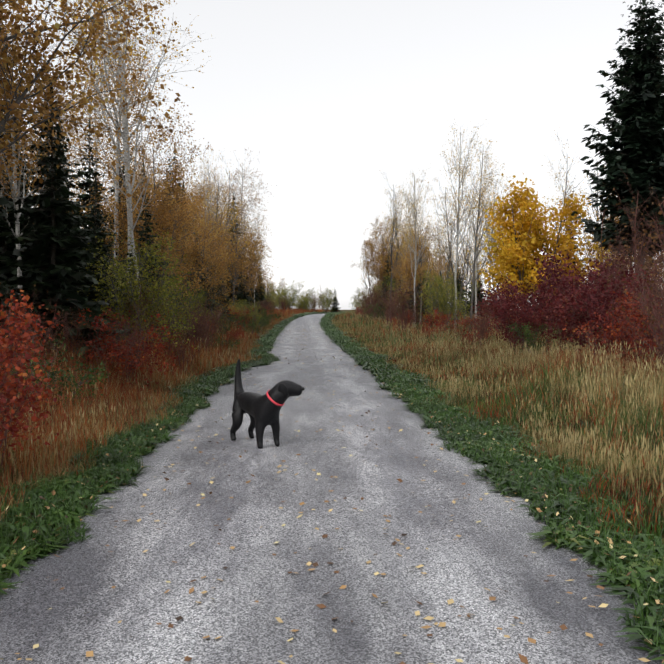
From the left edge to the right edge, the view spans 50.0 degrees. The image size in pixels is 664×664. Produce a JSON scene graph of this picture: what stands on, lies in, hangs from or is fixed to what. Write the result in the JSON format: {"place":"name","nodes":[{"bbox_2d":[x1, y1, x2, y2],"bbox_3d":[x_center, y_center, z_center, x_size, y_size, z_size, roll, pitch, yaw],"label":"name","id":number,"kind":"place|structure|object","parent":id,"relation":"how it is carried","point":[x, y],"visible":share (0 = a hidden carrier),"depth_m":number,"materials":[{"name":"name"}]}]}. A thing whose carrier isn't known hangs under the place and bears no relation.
{"place":"outdoors","nodes":[
{"label":"outdoors","id":0,"kind":"place"},
{"bbox_2d":[0,314,663,663],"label":"gravel path","id":1,"kind":"structure","parent":0,"point":[461,570],"depth_m":4.21,"materials":[{"name":"grey gravel"}]},
{"bbox_2d":[230,359,304,448],"bbox_3d":[-0.784,0.783,7.807,0.379,0.926,1.069,-2,2,-43],"label":"dog","id":2,"kind":"object","parent":1,"relation":"on","point":[262,411],"visible":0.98,"depth_m":7.58},
{"bbox_2d":[0,324,663,663],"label":"fallen leaves","id":3,"kind":"object","parent":1,"relation":"on","point":[523,659],"visible":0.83,"depth_m":3.92,"materials":[{"name":"yellow plant"}]},
{"bbox_2d":[0,309,663,609],"bbox_3d":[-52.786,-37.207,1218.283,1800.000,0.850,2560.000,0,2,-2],"label":"ground","id":4,"kind":"structure","parent":0,"point":[411,397],"depth_m":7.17,"materials":[{"name":"green plant"}]},
{"bbox_2d":[0,184,24,327],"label":"spruce tree","id":5,"kind":"object","parent":4,"relation":"on","point":[6,288],"visible":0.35,"depth_m":16.00,"materials":[{"name":"green plant"}]},
{"bbox_2d":[0,7,49,328],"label":"spruce tree","id":6,"kind":"object","parent":4,"relation":"on","point":[7,244],"visible":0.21,"depth_m":20.74,"materials":[{"name":"green plant"}]},
{"bbox_2d":[0,308,63,391],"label":"bush","id":7,"kind":"object","parent":4,"relation":"on","point":[40,333],"visible":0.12,"depth_m":10.52,"materials":[{"name":"red plant"}]},
{"bbox_2d":[0,285,74,380],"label":"red shrub","id":8,"kind":"object","parent":4,"relation":"on","point":[54,324],"visible":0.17,"depth_m":11.64,"materials":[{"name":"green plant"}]},
{"bbox_2d":[0,283,78,468],"bbox_3d":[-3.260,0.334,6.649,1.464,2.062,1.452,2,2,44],"label":"red shrub","id":9,"kind":"object","parent":4,"relation":"on","point":[2,458],"visible":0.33,"depth_m":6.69,"materials":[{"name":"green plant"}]},
{"bbox_2d":[0,6,102,294],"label":"birch tree","id":10,"kind":"object","parent":4,"relation":"on","point":[13,186],"visible":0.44,"depth_m":18.44,"materials":[{"name":"orange plant"}]},
{"bbox_2d":[17,69,90,243],"bbox_3d":[-9.506,-4.162,23.979,3.909,10.033,4.013,1,2,29],"label":"spruce tree","id":11,"kind":"object","parent":4,"relation":"on","point":[65,181],"depth_m":23.90,"materials":[{"name":"green plant"}]},
{"bbox_2d":[6,332,110,414],"bbox_3d":[-3.928,0.659,9.601,1.740,1.291,1.588,1,2,20],"label":"bush","id":12,"kind":"object","parent":4,"relation":"on","point":[84,377],"visible":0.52,"depth_m":9.65,"materials":[{"name":"green plant"}]},
{"bbox_2d":[22,50,95,207],"bbox_3d":[-14.409,-7.280,37.663,5.077,15.412,4.929,1,2,33],"label":"birch tree","id":13,"kind":"object","parent":4,"relation":"on","point":[74,112],"visible":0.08,"depth_m":37.87,"materials":[{"name":"brown plant"}]},
{"bbox_2d":[2,128,118,339],"bbox_3d":[-6.433,-1.862,16.840,3.480,6.275,3.900,-2,2,-43],"label":"spruce tree","id":14,"kind":"object","parent":4,"relation":"on","point":[83,232],"visible":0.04,"depth_m":16.83,"materials":[{"name":"green plant"}]},
{"bbox_2d":[37,309,102,371],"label":"red shrub","id":15,"kind":"object","parent":4,"relation":"on","point":[68,332],"visible":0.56,"depth_m":13.29,"materials":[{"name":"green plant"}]},
{"bbox_2d":[1,77,140,372],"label":"spruce tree","id":16,"kind":"object","parent":4,"relation":"on","point":[56,266],"visible":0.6,"depth_m":13.87,"materials":[{"name":"green plant"}]},
{"bbox_2d":[0,0,183,206],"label":"orange tree","id":17,"kind":"object","parent":4,"relation":"on","point":[11,106],"visible":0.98,"depth_m":12.50,"materials":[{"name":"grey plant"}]},
{"bbox_2d":[71,117,123,309],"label":"spruce tree","id":18,"kind":"object","parent":4,"relation":"on","point":[88,183],"visible":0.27,"depth_m":26.68,"materials":[{"name":"green plant"}]},
{"bbox_2d":[77,175,128,339],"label":"spruce","id":19,"kind":"object","parent":4,"relation":"on","point":[93,292],"visible":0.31,"depth_m":17.63,"materials":[{"name":"green plant"}]},
{"bbox_2d":[77,181,129,319],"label":"spruce","id":20,"kind":"object","parent":4,"relation":"on","point":[100,214],"visible":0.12,"depth_m":19.41,"materials":[{"name":"green plant"}]},
{"bbox_2d":[61,49,152,203],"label":"birch tree","id":21,"kind":"object","parent":4,"relation":"on","point":[73,148],"visible":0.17,"depth_m":48.44,"materials":[{"name":"brown plant"}]},
{"bbox_2d":[81,308,153,373],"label":"bush","id":22,"kind":"object","parent":4,"relation":"on","point":[101,336],"visible":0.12,"depth_m":14.53,"materials":[{"name":"red plant"}]},
{"bbox_2d":[25,0,212,282],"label":"tall birch","id":23,"kind":"object","parent":4,"relation":"on","point":[123,135],"visible":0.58,"depth_m":23.39,"materials":[{"name":"orange plant"}]},
{"bbox_2d":[70,155,167,247],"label":"orange tree","id":24,"kind":"object","parent":4,"relation":"on","point":[114,193],"visible":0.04,"depth_m":35.26,"materials":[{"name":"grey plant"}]},
{"bbox_2d":[47,0,191,295],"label":"tall birch","id":25,"kind":"object","parent":4,"relation":"on","point":[118,142],"visible":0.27,"depth_m":28.64,"materials":[{"name":"orange plant"}]},
{"bbox_2d":[86,304,152,377],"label":"red shrub","id":26,"kind":"object","parent":4,"relation":"on","point":[133,339],"visible":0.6,"depth_m":13.65,"materials":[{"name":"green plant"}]},
{"bbox_2d":[103,150,137,286],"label":"spruce tree","id":27,"kind":"object","parent":4,"relation":"on","point":[119,199],"visible":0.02,"depth_m":29.82,"materials":[{"name":"green plant"}]},
{"bbox_2d":[76,35,176,319],"bbox_3d":[-5.676,-3.695,19.949,2.552,9.324,3.113,0,2,3],"label":"birch tree","id":28,"kind":"object","parent":4,"relation":"on","point":[129,160],"visible":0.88,"depth_m":19.74,"materials":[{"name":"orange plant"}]},
{"bbox_2d":[76,307,179,394],"bbox_3d":[-3.682,0.384,12.753,2.201,1.650,1.687,4,4,63],"label":"bush","id":29,"kind":"object","parent":4,"relation":"on","point":[148,350],"visible":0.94,"depth_m":12.49,"materials":[{"name":"red plant"}]},
{"bbox_2d":[105,130,171,212],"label":"birch tree","id":30,"kind":"object","parent":4,"relation":"on","point":[145,167],"visible":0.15,"depth_m":60.76,"materials":[{"name":"brown plant"}]},
{"bbox_2d":[72,227,210,356],"bbox_3d":[-4.606,-0.719,17.159,3.279,3.596,3.097,0,2,2],"label":"yellow green shrub","id":31,"kind":"object","parent":4,"relation":"on","point":[119,300],"visible":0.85,"depth_m":16.89,"materials":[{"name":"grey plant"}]},
{"bbox_2d":[103,250,186,346],"bbox_3d":[-4.517,-0.444,16.948,2.271,3.016,2.251,-1,2,-20],"label":"shrub","id":32,"kind":"object","parent":4,"relation":"on","point":[130,307],"visible":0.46,"depth_m":16.87,"materials":[{"name":"green plant"}]},
{"bbox_2d":[80,114,215,306],"bbox_3d":[-6.524,-3.526,25.331,4.949,8.646,5.744,1,2,37],"label":"orange tree","id":33,"kind":"object","parent":4,"relation":"on","point":[160,220],"visible":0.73,"depth_m":25.02,"materials":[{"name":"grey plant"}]},
{"bbox_2d":[117,193,188,343],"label":"spruce tree","id":34,"kind":"object","parent":4,"relation":"on","point":[146,231],"visible":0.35,"depth_m":22.36,"materials":[{"name":"green plant"}]},
{"bbox_2d":[121,276,203,341],"bbox_3d":[-5.068,-0.404,21.689,2.563,2.657,2.177,-1,2,-22],"label":"yellow green shrub","id":35,"kind":"object","parent":4,"relation":"on","point":[178,294],"visible":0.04,"depth_m":21.59,"materials":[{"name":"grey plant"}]},
{"bbox_2d":[0,306,337,524],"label":"brush grass","id":36,"kind":"structure","parent":4,"relation":"on","point":[112,401],"depth_m":9.77,"materials":[{"name":"brown plant"}]},
{"bbox_2d":[160,327,199,371],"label":"red shrub","id":37,"kind":"object","parent":4,"relation":"on","point":[178,353],"visible":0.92,"depth_m":16.86,"materials":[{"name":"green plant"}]},
{"bbox_2d":[132,164,235,310],"bbox_3d":[-6.831,-3.511,32.031,4.701,8.205,4.021,1,2,22],"label":"orange tree","id":38,"kind":"object","parent":4,"relation":"on","point":[204,254],"visible":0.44,"depth_m":31.84,"materials":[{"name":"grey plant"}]},
{"bbox_2d":[162,283,224,355],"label":"red shrub","id":39,"kind":"object","parent":4,"relation":"on","point":[200,324],"visible":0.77,"depth_m":20.18,"materials":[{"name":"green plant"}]},
{"bbox_2d":[175,284,225,332],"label":"bush","id":40,"kind":"object","parent":4,"relation":"on","point":[195,295],"visible":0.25,"depth_m":29.10,"materials":[{"name":"green plant"}]},
{"bbox_2d":[182,234,228,333],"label":"spruce","id":41,"kind":"object","parent":4,"relation":"on","point":[206,293],"visible":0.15,"depth_m":33.00,"materials":[{"name":"green plant"}]},
{"bbox_2d":[168,189,255,315],"bbox_3d":[-7.242,-3.387,36.273,5.664,7.644,4.880,0,2,15],"label":"orange tree","id":42,"kind":"object","parent":4,"relation":"on","point":[220,240],"visible":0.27,"depth_m":36.47,"materials":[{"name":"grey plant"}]},
{"bbox_2d":[186,165,239,269],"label":"birch tree","id":43,"kind":"object","parent":4,"relation":"on","point":[214,205],"visible":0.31,"depth_m":45.22,"materials":[{"name":"brown plant"}]},
{"bbox_2d":[184,148,246,276],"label":"birch tree","id":44,"kind":"object","parent":4,"relation":"on","point":[213,185],"visible":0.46,"depth_m":47.66,"materials":[{"name":"brown plant"}]},
{"bbox_2d":[195,170,240,284],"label":"bare tree","id":45,"kind":"object","parent":4,"relation":"on","point":[217,206],"visible":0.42,"depth_m":39.22,"materials":[{"name":"brown plant"}]},
{"bbox_2d":[212,269,239,325],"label":"spruce","id":46,"kind":"object","parent":4,"relation":"on","point":[221,297],"visible":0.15,"depth_m":41.74,"materials":[{"name":"green plant"}]},
{"bbox_2d":[207,321,244,345],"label":"bush","id":47,"kind":"object","parent":4,"relation":"on","point":[235,336],"visible":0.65,"depth_m":25.83,"materials":[{"name":"red plant"}]},
{"bbox_2d":[200,172,252,285],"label":"birch tree","id":48,"kind":"object","parent":4,"relation":"on","point":[221,196],"visible":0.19,"depth_m":73.55,"materials":[{"name":"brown plant"}]},
{"bbox_2d":[208,150,249,275],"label":"bare tree","id":49,"kind":"object","parent":4,"relation":"on","point":[231,212],"visible":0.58,"depth_m":50.73,"materials":[{"name":"brown plant"}]},
{"bbox_2d":[223,188,259,310],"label":"spruce tree","id":50,"kind":"object","parent":4,"relation":"on","point":[231,294],"visible":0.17,"depth_m":60.26,"materials":[{"name":"green plant"}]},
{"bbox_2d":[234,273,250,311],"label":"spruce","id":51,"kind":"object","parent":4,"relation":"on","point":[241,296],"visible":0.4,"depth_m":55.83,"materials":[{"name":"green plant"}]},
{"bbox_2d":[210,205,277,309],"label":"orange tree","id":52,"kind":"object","parent":4,"relation":"on","point":[243,270],"visible":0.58,"depth_m":56.32,"materials":[{"name":"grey plant"}]},
{"bbox_2d":[217,147,276,262],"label":"birch tree","id":53,"kind":"object","parent":4,"relation":"on","point":[245,204],"visible":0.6,"depth_m":64.69,"materials":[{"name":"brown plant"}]},
{"bbox_2d":[239,300,266,328],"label":"bush","id":54,"kind":"object","parent":4,"relation":"on","point":[253,314],"visible":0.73,"depth_m":42.60,"materials":[{"name":"green plant"}]},
{"bbox_2d":[251,263,268,309],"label":"spruce tree","id":55,"kind":"object","parent":4,"relation":"on","point":[260,290],"visible":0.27,"depth_m":97.96,"materials":[{"name":"green plant"}]},
{"bbox_2d":[279,279,304,309],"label":"shrub","id":56,"kind":"object","parent":4,"relation":"on","point":[292,294],"visible":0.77,"depth_m":114.18,"materials":[{"name":"green plant"}]},
{"bbox_2d":[316,289,337,313],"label":"shrub","id":57,"kind":"object","parent":4,"relation":"on","point":[327,300],"visible":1,"depth_m":116.80,"materials":[{"name":"green plant"}]},
{"bbox_2d":[0,311,663,663],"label":"verge weeds","id":58,"kind":"object","parent":4,"relation":"on","point":[639,568],"visible":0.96,"depth_m":5.88,"materials":[{"name":"green plant"}]},
{"bbox_2d":[360,269,395,317],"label":"red shrub","id":59,"kind":"object","parent":4,"relation":"on","point":[374,300],"visible":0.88,"depth_m":65.82,"materials":[{"name":"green plant"}]},
{"bbox_2d":[350,214,413,291],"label":"tree","id":60,"kind":"object","parent":4,"relation":"on","point":[379,263],"visible":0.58,"depth_m":69.52,"materials":[{"name":"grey plant"}]},
{"bbox_2d":[373,250,398,320],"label":"spruce tree","id":61,"kind":"object","parent":4,"relation":"on","point":[388,277],"visible":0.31,"depth_m":67.47,"materials":[{"name":"green plant"}]},
{"bbox_2d":[372,283,403,325],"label":"red shrub","id":62,"kind":"object","parent":4,"relation":"on","point":[389,311],"visible":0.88,"depth_m":52.38,"materials":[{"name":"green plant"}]},
{"bbox_2d":[369,164,413,319],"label":"bare tree","id":63,"kind":"object","parent":4,"relation":"on","point":[392,242],"visible":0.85,"depth_m":56.92,"materials":[{"name":"grey plant"}]},
{"bbox_2d":[375,185,411,311],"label":"bare tree","id":64,"kind":"object","parent":4,"relation":"on","point":[398,246],"visible":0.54,"depth_m":63.67,"materials":[{"name":"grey plant"}]},
{"bbox_2d":[381,273,431,331],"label":"red shrub","id":65,"kind":"object","parent":4,"relation":"on","point":[402,306],"visible":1,"depth_m":41.86,"materials":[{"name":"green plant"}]},
{"bbox_2d":[399,233,433,323],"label":"spruce tree","id":66,"kind":"object","parent":4,"relation":"on","point":[423,308],"visible":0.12,"depth_m":54.71,"materials":[{"name":"green plant"}]},
{"bbox_2d":[394,185,439,263],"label":"bare tree","id":67,"kind":"object","parent":4,"relation":"on","point":[412,219],"visible":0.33,"depth_m":62.85,"materials":[{"name":"grey plant"}]},
{"bbox_2d":[389,222,449,322],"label":"tree","id":68,"kind":"object","parent":4,"relation":"on","point":[406,273],"visible":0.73,"depth_m":52.42,"materials":[{"name":"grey plant"}]},
{"bbox_2d":[390,167,448,322],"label":"bare tree","id":69,"kind":"object","parent":4,"relation":"on","point":[410,210],"visible":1,"depth_m":46.66,"materials":[{"name":"grey plant"}]},
{"bbox_2d":[414,308,449,339],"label":"shrub","id":70,"kind":"object","parent":4,"relation":"on","point":[426,326],"visible":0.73,"depth_m":31.73,"materials":[{"name":"red plant"}]},
{"bbox_2d":[422,245,452,293],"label":"tree","id":71,"kind":"object","parent":4,"relation":"on","point":[437,272],"visible":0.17,"depth_m":122.49,"materials":[{"name":"grey plant"}]},
{"bbox_2d":[429,216,453,291],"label":"bare tree","id":72,"kind":"object","parent":4,"relation":"on","point":[438,253],"visible":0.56,"depth_m":87.60,"materials":[{"name":"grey plant"}]},
{"bbox_2d":[430,309,458,332],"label":"shrub","id":73,"kind":"object","parent":4,"relation":"on","point":[453,325],"visible":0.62,"depth_m":36.73,"materials":[{"name":"red plant"}]},
{"bbox_2d":[419,270,471,326],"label":"bush","id":74,"kind":"object","parent":4,"relation":"on","point":[445,283],"visible":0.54,"depth_m":46.01,"materials":[{"name":"green plant"}]},
{"bbox_2d":[414,270,477,329],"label":"bush","id":75,"kind":"object","parent":4,"relation":"on","point":[433,287],"visible":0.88,"depth_m":43.23,"materials":[{"name":"green plant"}]},
{"bbox_2d":[416,175,482,322],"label":"bare tree","id":76,"kind":"object","parent":4,"relation":"on","point":[448,241],"visible":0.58,"depth_m":54.05,"materials":[{"name":"grey plant"}]},
{"bbox_2d":[438,221,466,306],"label":"bare tree","id":77,"kind":"object","parent":4,"relation":"on","point":[449,267],"visible":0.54,"depth_m":58.32,"materials":[{"name":"grey plant"}]},
{"bbox_2d":[416,119,490,328],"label":"bare tree","id":78,"kind":"object","parent":4,"relation":"on","point":[467,201],"visible":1,"depth_m":43.76,"materials":[{"name":"grey plant"}]},
{"bbox_2d":[448,263,469,316],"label":"spruce tree","id":79,"kind":"object","parent":4,"relation":"on","point":[458,282],"visible":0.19,"depth_m":77.12,"materials":[{"name":"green plant"}]},
{"bbox_2d":[454,221,482,318],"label":"bare tree","id":80,"kind":"object","parent":4,"relation":"on","point":[466,283],"visible":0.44,"depth_m":62.06,"materials":[{"name":"grey plant"}]},
{"bbox_2d":[438,133,510,315],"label":"bare tree","id":81,"kind":"object","parent":4,"relation":"on","point":[482,200],"visible":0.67,"depth_m":50.72,"materials":[{"name":"grey plant"}]},
{"bbox_2d":[454,311,494,345],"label":"shrub","id":82,"kind":"object","parent":4,"relation":"on","point":[466,321],"visible":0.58,"depth_m":26.99,"materials":[{"name":"red plant"}]},
{"bbox_2d":[452,169,499,328],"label":"bare tree","id":83,"kind":"object","parent":4,"relation":"on","point":[475,254],"visible":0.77,"depth_m":43.95,"materials":[{"name":"grey plant"}]},
{"bbox_2d":[467,271,486,317],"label":"spruce tree","id":84,"kind":"object","parent":4,"relation":"on","point":[478,296],"visible":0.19,"depth_m":77.96,"materials":[{"name":"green plant"}]},
{"bbox_2d":[456,296,500,346],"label":"red shrub","id":85,"kind":"object","parent":4,"relation":"on","point":[483,329],"visible":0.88,"depth_m":25.08,"materials":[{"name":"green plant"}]},
{"bbox_2d":[459,172,518,325],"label":"bare tree","id":86,"kind":"object","parent":4,"relation":"on","point":[478,234],"visible":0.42,"depth_m":46.47,"materials":[{"name":"grey plant"}]},
{"bbox_2d":[471,277,548,334],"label":"shrub","id":87,"kind":"object","parent":4,"relation":"on","point":[483,307],"visible":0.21,"depth_m":31.09,"materials":[{"name":"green plant"}]},
{"bbox_2d":[480,289,562,354],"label":"shrub","id":88,"kind":"object","parent":4,"relation":"on","point":[507,316],"visible":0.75,"depth_m":21.48,"materials":[{"name":"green plant"}]},
{"bbox_2d":[485,272,559,344],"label":"shrub","id":89,"kind":"object","parent":4,"relation":"on","point":[523,299],"visible":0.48,"depth_m":26.61,"materials":[{"name":"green plant"}]},
{"bbox_2d":[505,319,574,354],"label":"shrub","id":90,"kind":"object","parent":4,"relation":"on","point":[528,334],"visible":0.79,"depth_m":20.38,"materials":[{"name":"green plant"}]},
{"bbox_2d":[476,172,622,336],"bbox_3d":[10.006,-3.386,33.932,6.731,7.956,5.827,0,2,-2],"label":"yellow maple tree","id":91,"kind":"object","parent":4,"relation":"on","point":[518,246],"visible":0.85,"depth_m":32.85,"materials":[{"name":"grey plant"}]},
{"bbox_2d":[538,127,593,255],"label":"bare tree","id":92,"kind":"object","parent":4,"relation":"on","point":[565,192],"visible":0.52,"depth_m":45.09,"materials":[{"name":"grey plant"}]},
{"bbox_2d":[523,261,610,336],"bbox_3d":[9.606,-1.145,29.170,3.989,3.798,3.852,0,2,-8],"label":"shrub","id":93,"kind":"object","parent":4,"relation":"on","point":[541,284],"visible":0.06,"depth_m":28.32,"materials":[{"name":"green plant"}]},
{"bbox_2d":[531,245,633,347],"bbox_3d":[8.923,-1.064,24.620,3.836,3.930,3.704,1,2,20],"label":"shrub","id":94,"kind":"object","parent":4,"relation":"on","point":[557,267],"visible":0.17,"depth_m":24.05,"materials":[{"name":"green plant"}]},
{"bbox_2d":[575,148,610,280],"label":"bare tree","id":95,"kind":"object","parent":4,"relation":"on","point":[597,210],"visible":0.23,"depth_m":41.24,"materials":[{"name":"grey plant"}]},
{"bbox_2d":[536,254,661,360],"bbox_3d":[6.793,-0.409,17.447,3.069,3.000,2.963,2,3,45],"label":"red shrub","id":96,"kind":"object","parent":4,"relation":"on","point":[591,300],"visible":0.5,"depth_m":17.29,"materials":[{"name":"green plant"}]},
{"bbox_2d":[542,265,662,357],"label":"shrub","id":97,"kind":"object","parent":4,"relation":"on","point":[570,311],"visible":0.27,"depth_m":20.62,"materials":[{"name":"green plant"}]},
{"bbox_2d":[552,173,663,353],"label":"red twig shrub","id":98,"kind":"object","parent":4,"relation":"on","point":[637,244],"visible":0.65,"depth_m":20.89,"materials":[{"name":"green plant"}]},
{"bbox_2d":[563,289,663,372],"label":"shrub","id":99,"kind":"object","parent":4,"relation":"on","point":[630,340],"visible":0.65,"depth_m":13.17,"materials":[{"name":"red plant"}]},
{"bbox_2d":[571,0,663,298],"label":"tall pine tree","id":100,"kind":"object","parent":4,"relation":"on","point":[637,108],"visible":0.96,"depth_m":26.79,"materials":[{"name":"green plant"}]},
{"bbox_2d":[573,208,663,294],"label":"shrub","id":101,"kind":"object","parent":4,"relation":"on","point":[591,244],"visible":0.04,"depth_m":36.51,"materials":[{"name":"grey plant"}]},
{"bbox_2d":[588,298,663,367],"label":"shrub","id":102,"kind":"object","parent":4,"relation":"on","point":[607,321],"visible":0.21,"depth_m":14.80,"materials":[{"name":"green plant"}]},
{"bbox_2d":[591,192,663,356],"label":"red twig shrub","id":103,"kind":"object","parent":4,"relation":"on","point":[657,236],"visible":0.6,"depth_m":13.18,"materials":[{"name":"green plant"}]},
{"bbox_2d":[606,222,663,373],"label":"red twig shrub","id":104,"kind":"object","parent":4,"relation":"on","point":[656,324],"visible":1,"depth_m":11.57,"materials":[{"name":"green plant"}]},
{"bbox_2d":[0,0,663,309],"label":"sky","id":105,"kind":"structure","parent":0,"point":[328,93],"materials":[{"name":"white"}]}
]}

